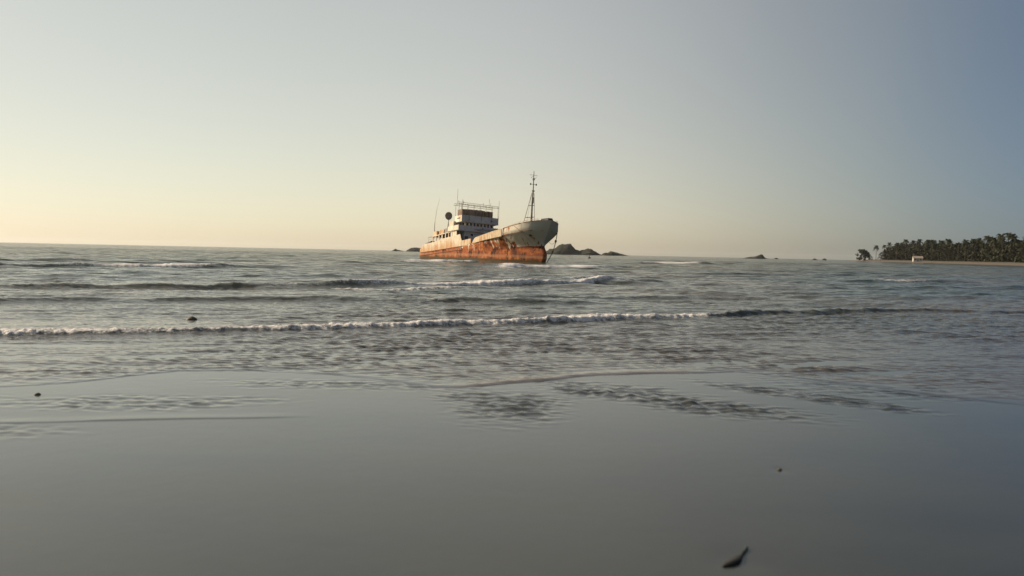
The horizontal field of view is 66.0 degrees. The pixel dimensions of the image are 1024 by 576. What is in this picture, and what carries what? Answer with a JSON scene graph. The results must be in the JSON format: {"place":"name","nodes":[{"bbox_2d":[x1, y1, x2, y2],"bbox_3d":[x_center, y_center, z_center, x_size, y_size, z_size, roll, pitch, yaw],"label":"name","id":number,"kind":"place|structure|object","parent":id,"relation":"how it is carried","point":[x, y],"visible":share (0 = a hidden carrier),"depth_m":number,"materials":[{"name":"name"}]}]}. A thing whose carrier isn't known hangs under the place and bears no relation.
{"place":"outdoors","nodes":[
{"label":"outdoors","id":0,"kind":"place"},
{"bbox_2d":[0,344,1023,575],"bbox_3d":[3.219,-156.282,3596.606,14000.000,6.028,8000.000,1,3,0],"label":"beach","id":1,"kind":"structure","parent":0,"point":[218,473],"depth_m":5.46,"materials":[{"name":"grey sand"}]},
{"bbox_2d":[722,546,747,566],"bbox_3d":[1.167,1.388,4.071,0.057,0.017,0.326,3,3,39],"label":"leaf","id":2,"kind":"object","parent":1,"relation":"on","point":[733,561],"visible":1,"depth_m":4.01,"materials":[{"name":"brown plant"}]},
{"bbox_2d":[0,242,1023,405],"bbox_3d":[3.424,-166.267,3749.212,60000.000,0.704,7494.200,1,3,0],"label":"sea","id":3,"kind":"structure","parent":0,"point":[317,304],"depth_m":19.18,"materials":[{"name":"liquid"}]},
{"bbox_2d":[186,316,196,319],"bbox_3d":[-6.759,0.688,16.651,0.232,0.186,0.163,1,3,0],"label":"rock","id":4,"kind":"object","parent":3,"relation":"in","point":[191,318],"visible":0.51,"depth_m":16.61,"materials":[{"name":"grey stone"}]},
{"bbox_2d":[406,247,419,251],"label":"islet","id":5,"kind":"object","parent":3,"relation":"in","point":[414,249],"visible":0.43,"depth_m":1427.84,"materials":[{"name":"grey stone"}]},
{"bbox_2d":[420,175,557,262],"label":"ship","id":6,"kind":"object","parent":3,"relation":"on","point":[468,234],"visible":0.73,"depth_m":138.67,"materials":[{"name":"paint"}]},
{"bbox_2d":[546,244,600,254],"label":"islet","id":7,"kind":"object","parent":3,"relation":"in","point":[565,249],"visible":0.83,"depth_m":1404.77,"materials":[{"name":"grey stone"}]},
{"bbox_2d":[602,251,627,255],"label":"islet","id":8,"kind":"object","parent":3,"relation":"in","point":[610,253],"visible":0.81,"depth_m":1426.39,"materials":[{"name":"grey stone"}]},
{"bbox_2d":[745,254,766,258],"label":"islet","id":9,"kind":"object","parent":3,"relation":"in","point":[760,256],"visible":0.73,"depth_m":1238.60,"materials":[{"name":"grey stone"}]},
{"bbox_2d":[0,0,1023,259],"label":"sky","id":10,"kind":"structure","parent":0,"point":[786,129],"materials":[{"name":"blue"}]},
{"bbox_2d":[850,259,1023,265],"bbox_3d":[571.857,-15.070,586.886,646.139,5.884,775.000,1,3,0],"label":"headland","id":11,"kind":"structure","parent":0,"point":[1013,263],"depth_m":631.83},
{"bbox_2d":[856,249,870,259],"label":"broadleaf tree","id":12,"kind":"object","parent":11,"relation":"on","point":[865,254],"visible":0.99,"depth_m":921.94,"materials":[{"name":"green plant"}]},
{"bbox_2d":[897,245,905,260],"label":"broadleaf tree","id":13,"kind":"object","parent":11,"relation":"on","point":[899,253],"visible":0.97,"depth_m":816.84,"materials":[{"name":"green plant"}]},
{"bbox_2d":[902,239,909,259],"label":"palm tree","id":14,"kind":"object","parent":11,"relation":"on","point":[906,241],"visible":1,"depth_m":800.99,"materials":[{"name":"green plant"}]},
{"bbox_2d":[912,256,922,261],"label":"house","id":15,"kind":"structure","parent":11,"relation":"on","point":[917,258],"depth_m":687.46,"materials":[{"name":"white paint"}]},
{"bbox_2d":[929,241,936,252],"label":"palm tree","id":16,"kind":"object","parent":11,"relation":"on","point":[932,244],"visible":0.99,"depth_m":717.01,"materials":[{"name":"green plant"}]},
{"bbox_2d":[939,244,947,257],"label":"broadleaf tree","id":17,"kind":"object","parent":11,"relation":"on","point":[944,250],"visible":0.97,"depth_m":682.69,"materials":[{"name":"green plant"}]},
{"bbox_2d":[944,249,952,260],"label":"broadleaf tree","id":18,"kind":"object","parent":11,"relation":"on","point":[947,257],"visible":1,"depth_m":673.69,"materials":[{"name":"green plant"}]},
{"bbox_2d":[881,240,1023,262],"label":"undergrowth","id":19,"kind":"object","parent":11,"relation":"on","point":[988,251],"visible":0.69,"depth_m":638.49,"materials":[{"name":"green plant"}]},
{"bbox_2d":[959,249,968,258],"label":"broadleaf tree","id":20,"kind":"object","parent":11,"relation":"on","point":[960,253],"visible":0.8,"depth_m":643.02,"materials":[{"name":"green plant"}]},
{"bbox_2d":[961,239,970,254],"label":"palm tree","id":21,"kind":"object","parent":11,"relation":"on","point":[965,243],"visible":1,"depth_m":629.48,"materials":[{"name":"green plant"}]},
{"bbox_2d":[966,246,977,261],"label":"broadleaf tree","id":22,"kind":"object","parent":11,"relation":"on","point":[972,255],"visible":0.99,"depth_m":612.63,"materials":[{"name":"green plant"}]},
{"bbox_2d":[969,238,976,259],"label":"palm tree","id":23,"kind":"object","parent":11,"relation":"on","point":[973,241],"visible":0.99,"depth_m":620.36,"materials":[{"name":"green plant"}]},
{"bbox_2d":[977,241,985,261],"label":"palm tree","id":24,"kind":"object","parent":11,"relation":"on","point":[981,244],"visible":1,"depth_m":590.98,"materials":[{"name":"green plant"}]},
{"bbox_2d":[981,235,990,241],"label":"palm tree","id":25,"kind":"object","parent":11,"relation":"on","point":[987,237],"visible":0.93,"depth_m":610.19,"materials":[{"name":"green plant"}]},
{"bbox_2d":[989,237,998,261],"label":"palm tree","id":26,"kind":"object","parent":11,"relation":"on","point":[993,240],"visible":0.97,"depth_m":570.83,"materials":[{"name":"green plant"}]},
{"bbox_2d":[995,233,1004,259],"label":"palm tree","id":27,"kind":"object","parent":11,"relation":"on","point":[1000,236],"visible":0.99,"depth_m":551.04,"materials":[{"name":"green plant"}]},
{"bbox_2d":[1009,236,1018,256],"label":"palm tree","id":28,"kind":"object","parent":11,"relation":"on","point":[1014,238],"visible":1,"depth_m":534.28,"materials":[{"name":"green plant"}]},
{"bbox_2d":[1018,246,1023,262],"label":"broadleaf tree","id":29,"kind":"object","parent":11,"relation":"on","point":[1019,254],"visible":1,"depth_m":507.12,"materials":[{"name":"green plant"}]}
]}

